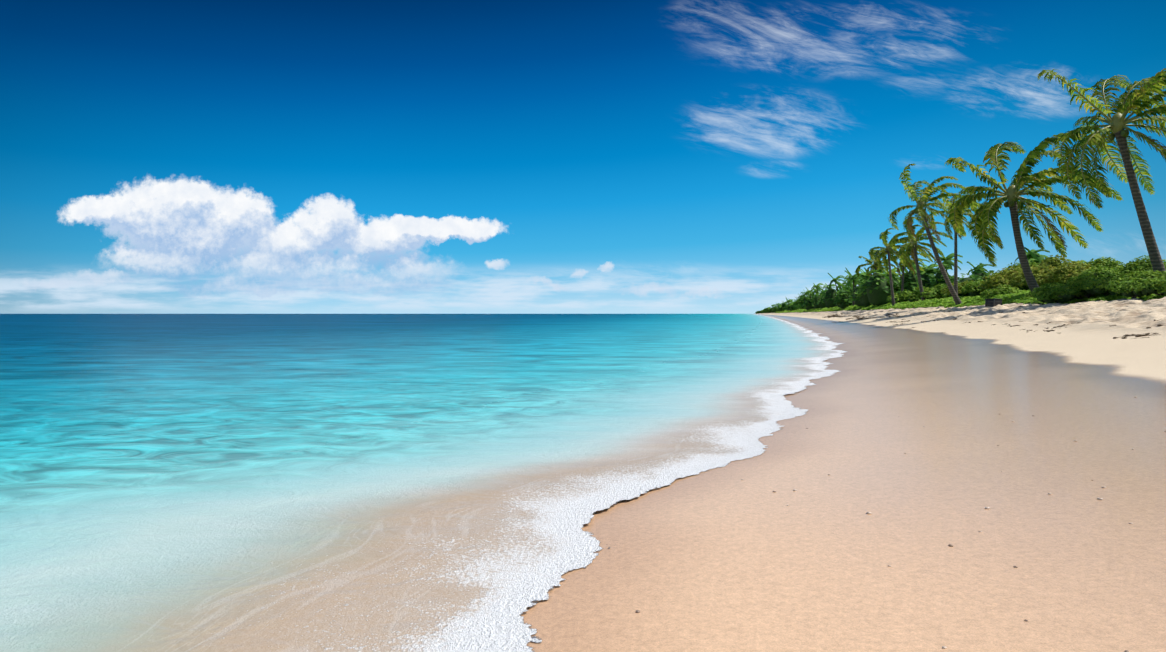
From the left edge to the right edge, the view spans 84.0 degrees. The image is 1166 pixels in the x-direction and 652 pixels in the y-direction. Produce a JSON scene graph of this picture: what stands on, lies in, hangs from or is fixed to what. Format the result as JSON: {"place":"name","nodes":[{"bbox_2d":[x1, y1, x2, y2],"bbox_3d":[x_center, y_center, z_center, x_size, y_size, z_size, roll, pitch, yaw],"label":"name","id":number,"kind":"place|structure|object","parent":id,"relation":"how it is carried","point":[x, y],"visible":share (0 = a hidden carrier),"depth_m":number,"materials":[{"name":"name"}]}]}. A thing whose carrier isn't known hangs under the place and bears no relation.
{"place":"outdoors","nodes":[
{"label":"outdoors","id":0,"kind":"place"},
{"bbox_2d":[0,314,847,651],"bbox_3d":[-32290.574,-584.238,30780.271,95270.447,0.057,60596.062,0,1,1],"label":"sea water","id":1,"kind":"structure","parent":0,"point":[310,482],"depth_m":6.39,"materials":[{"name":"teal liquid"}]},
{"bbox_2d":[0,0,1165,313],"label":"sky","id":2,"kind":"structure","parent":0,"point":[157,156],"materials":[{"name":"blue"}]},
{"bbox_2d":[521,297,1165,651],"bbox_3d":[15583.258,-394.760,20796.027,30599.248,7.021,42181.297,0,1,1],"label":"sand ground","id":3,"kind":"structure","parent":0,"point":[726,558],"depth_m":4.21,"materials":[{"name":"beige sand"}]},
{"bbox_2d":[855,250,896,276],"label":"palm","id":4,"kind":"object","parent":3,"relation":"on","point":[874,266],"visible":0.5,"depth_m":139.17,"materials":[{"name":"green plant"}]},
{"bbox_2d":[868,228,919,305],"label":"palm","id":5,"kind":"object","parent":3,"relation":"on","point":[889,251],"visible":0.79,"depth_m":116.74,"materials":[{"name":"green plant"}]},
{"bbox_2d":[886,290,912,302],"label":"shrub","id":6,"kind":"object","parent":3,"relation":"on","point":[900,296],"visible":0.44,"depth_m":123.42,"materials":[{"name":"green plant"}]},
{"bbox_2d":[636,415,1165,651],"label":"pebbles","id":7,"kind":"object","parent":3,"relation":"on","point":[943,647],"visible":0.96,"depth_m":4.16,"materials":[{"name":"brown stone"}]},
{"bbox_2d":[884,246,930,291],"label":"palm","id":8,"kind":"object","parent":3,"relation":"on","point":[903,267],"visible":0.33,"depth_m":126.67,"materials":[{"name":"green plant"}]},
{"bbox_2d":[889,217,953,300],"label":"palm","id":9,"kind":"object","parent":3,"relation":"on","point":[913,248],"visible":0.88,"depth_m":98.78,"materials":[{"name":"green plant"}]},
{"bbox_2d":[904,286,938,301],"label":"shrub","id":10,"kind":"object","parent":3,"relation":"on","point":[911,297],"visible":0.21,"depth_m":110.45,"materials":[{"name":"green plant"}]},
{"bbox_2d":[755,247,1093,313],"bbox_3d":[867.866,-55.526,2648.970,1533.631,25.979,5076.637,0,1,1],"label":"treeline","id":11,"kind":"object","parent":3,"relation":"on","point":[874,289],"visible":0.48,"depth_m":148.81,"materials":[{"name":"green plant"}]},
{"bbox_2d":[887,163,975,304],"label":"palm","id":12,"kind":"object","parent":3,"relation":"on","point":[921,205],"visible":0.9,"depth_m":73.97,"materials":[{"name":"green plant"}]},
{"bbox_2d":[917,284,958,298],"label":"shrub","id":13,"kind":"object","parent":3,"relation":"on","point":[932,292],"visible":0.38,"depth_m":98.42,"materials":[{"name":"green plant"}]},
{"bbox_2d":[929,183,981,300],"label":"palm","id":14,"kind":"object","parent":3,"relation":"on","point":[949,203],"visible":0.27,"depth_m":80.96,"materials":[{"name":"green plant"}]},
{"bbox_2d":[940,280,980,296],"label":"shrub","id":15,"kind":"object","parent":3,"relation":"on","point":[944,289],"visible":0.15,"depth_m":89.33,"materials":[{"name":"green plant"}]},
{"bbox_2d":[775,289,1165,312],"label":"ground cover vines","id":16,"kind":"object","parent":3,"relation":"on","point":[1023,297],"visible":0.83,"depth_m":71.41,"materials":[{"name":"green plant"}]},
{"bbox_2d":[960,280,990,295],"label":"shrub","id":17,"kind":"object","parent":3,"relation":"on","point":[971,288],"visible":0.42,"depth_m":82.54,"materials":[{"name":"green plant"}]},
{"bbox_2d":[822,304,1162,338],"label":"seaweed wrack","id":18,"kind":"object","parent":3,"relation":"on","point":[1122,337],"visible":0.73,"depth_m":32.69,"materials":[{"name":"brown plant"}]},
{"bbox_2d":[978,266,1022,289],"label":"shrub","id":19,"kind":"object","parent":3,"relation":"on","point":[1002,277],"visible":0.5,"depth_m":77.88,"materials":[{"name":"green plant"}]},
{"bbox_2d":[979,284,1021,296],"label":"shrub","id":20,"kind":"object","parent":3,"relation":"on","point":[1000,290],"visible":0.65,"depth_m":68.92,"materials":[{"name":"green plant"}]},
{"bbox_2d":[986,260,1047,280],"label":"shrub","id":21,"kind":"object","parent":3,"relation":"on","point":[1019,264],"visible":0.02,"depth_m":93.37,"materials":[{"name":"green plant"}]},
{"bbox_2d":[1006,264,1055,290],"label":"shrub","id":22,"kind":"object","parent":3,"relation":"on","point":[1020,282],"visible":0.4,"depth_m":74.70,"materials":[{"name":"green plant"}]},
{"bbox_2d":[944,133,1121,291],"bbox_3d":[42.533,-9.961,62.005,14.192,16.077,10.508,1,1,39],"label":"palm","id":23,"kind":"object","parent":3,"relation":"on","point":[986,211],"visible":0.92,"depth_m":60.95,"materials":[{"name":"green plant"}]},
{"bbox_2d":[1039,254,1070,267],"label":"shrub","id":24,"kind":"object","parent":3,"relation":"on","point":[1051,260],"visible":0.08,"depth_m":96.06,"materials":[{"name":"green plant"}]},
{"bbox_2d":[1027,282,1090,302],"bbox_3d":[33.955,-2.256,46.225,3.911,1.830,3.348,1,2,45],"label":"shrub","id":25,"kind":"object","parent":3,"relation":"on","point":[1042,294],"visible":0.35,"depth_m":46.15,"materials":[{"name":"green plant"}]},
{"bbox_2d":[1039,260,1096,286],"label":"shrub","id":26,"kind":"object","parent":3,"relation":"on","point":[1063,273],"visible":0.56,"depth_m":70.26,"materials":[{"name":"green plant"}]},
{"bbox_2d":[1050,275,1103,299],"bbox_3d":[34.142,-2.577,44.629,3.232,1.867,3.443,1,1,27],"label":"shrub","id":27,"kind":"object","parent":3,"relation":"on","point":[1072,285],"visible":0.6,"depth_m":44.27,"materials":[{"name":"green plant"}]},
{"bbox_2d":[1070,265,1120,279],"bbox_3d":[51.953,-4.565,65.323,4.295,3.084,5.600,0,1,-13],"label":"shrub","id":28,"kind":"object","parent":3,"relation":"on","point":[1106,272],"visible":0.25,"depth_m":64.07,"materials":[{"name":"green plant"}]},
{"bbox_2d":[1037,68,1165,272],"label":"palm","id":29,"kind":"object","parent":3,"relation":"on","point":[1117,124],"visible":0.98,"depth_m":44.17,"materials":[{"name":"green plant"}]},
{"bbox_2d":[1084,274,1126,295],"bbox_3d":[34.662,-2.444,42.261,3.676,1.886,4.118,0,1,1],"label":"shrub","id":30,"kind":"object","parent":3,"relation":"on","point":[1099,286],"visible":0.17,"depth_m":41.96,"materials":[{"name":"green plant"}]},
{"bbox_2d":[1088,257,1123,269],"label":"shrub","id":31,"kind":"object","parent":3,"relation":"on","point":[1108,262],"visible":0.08,"depth_m":87.40,"materials":[{"name":"green plant"}]},
{"bbox_2d":[1111,278,1146,298],"bbox_3d":[31.796,-2.066,37.466,1.814,1.404,2.580,1,1,32],"label":"shrub","id":32,"kind":"object","parent":3,"relation":"on","point":[1127,288],"visible":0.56,"depth_m":37.33,"materials":[{"name":"green plant"}]},
{"bbox_2d":[1104,269,1165,293],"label":"shrub","id":33,"kind":"object","parent":3,"relation":"on","point":[1149,274],"visible":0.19,"depth_m":40.18,"materials":[{"name":"green plant"}]},
{"bbox_2d":[1113,255,1165,275],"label":"shrub","id":34,"kind":"object","parent":3,"relation":"on","point":[1142,264],"visible":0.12,"depth_m":78.15,"materials":[{"name":"green plant"}]},
{"bbox_2d":[1135,277,1165,295],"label":"shrub","id":35,"kind":"object","parent":3,"relation":"on","point":[1156,286],"visible":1,"depth_m":35.42,"materials":[{"name":"green plant"}]},
{"bbox_2d":[1156,271,1165,278],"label":"shrub","id":36,"kind":"object","parent":3,"relation":"on","point":[1162,275],"visible":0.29,"depth_m":39.37,"materials":[{"name":"green plant"}]},
{"bbox_2d":[985,298,1001,306],"bbox_3d":[35.098,-1.992,55.364,1.080,0.695,0.830,0,1,-24],"label":"storage crate","id":37,"kind":"object","parent":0,"point":[993,302],"visible":0.85,"depth_m":55.10,"materials":[{"name":"grey"}]}
]}

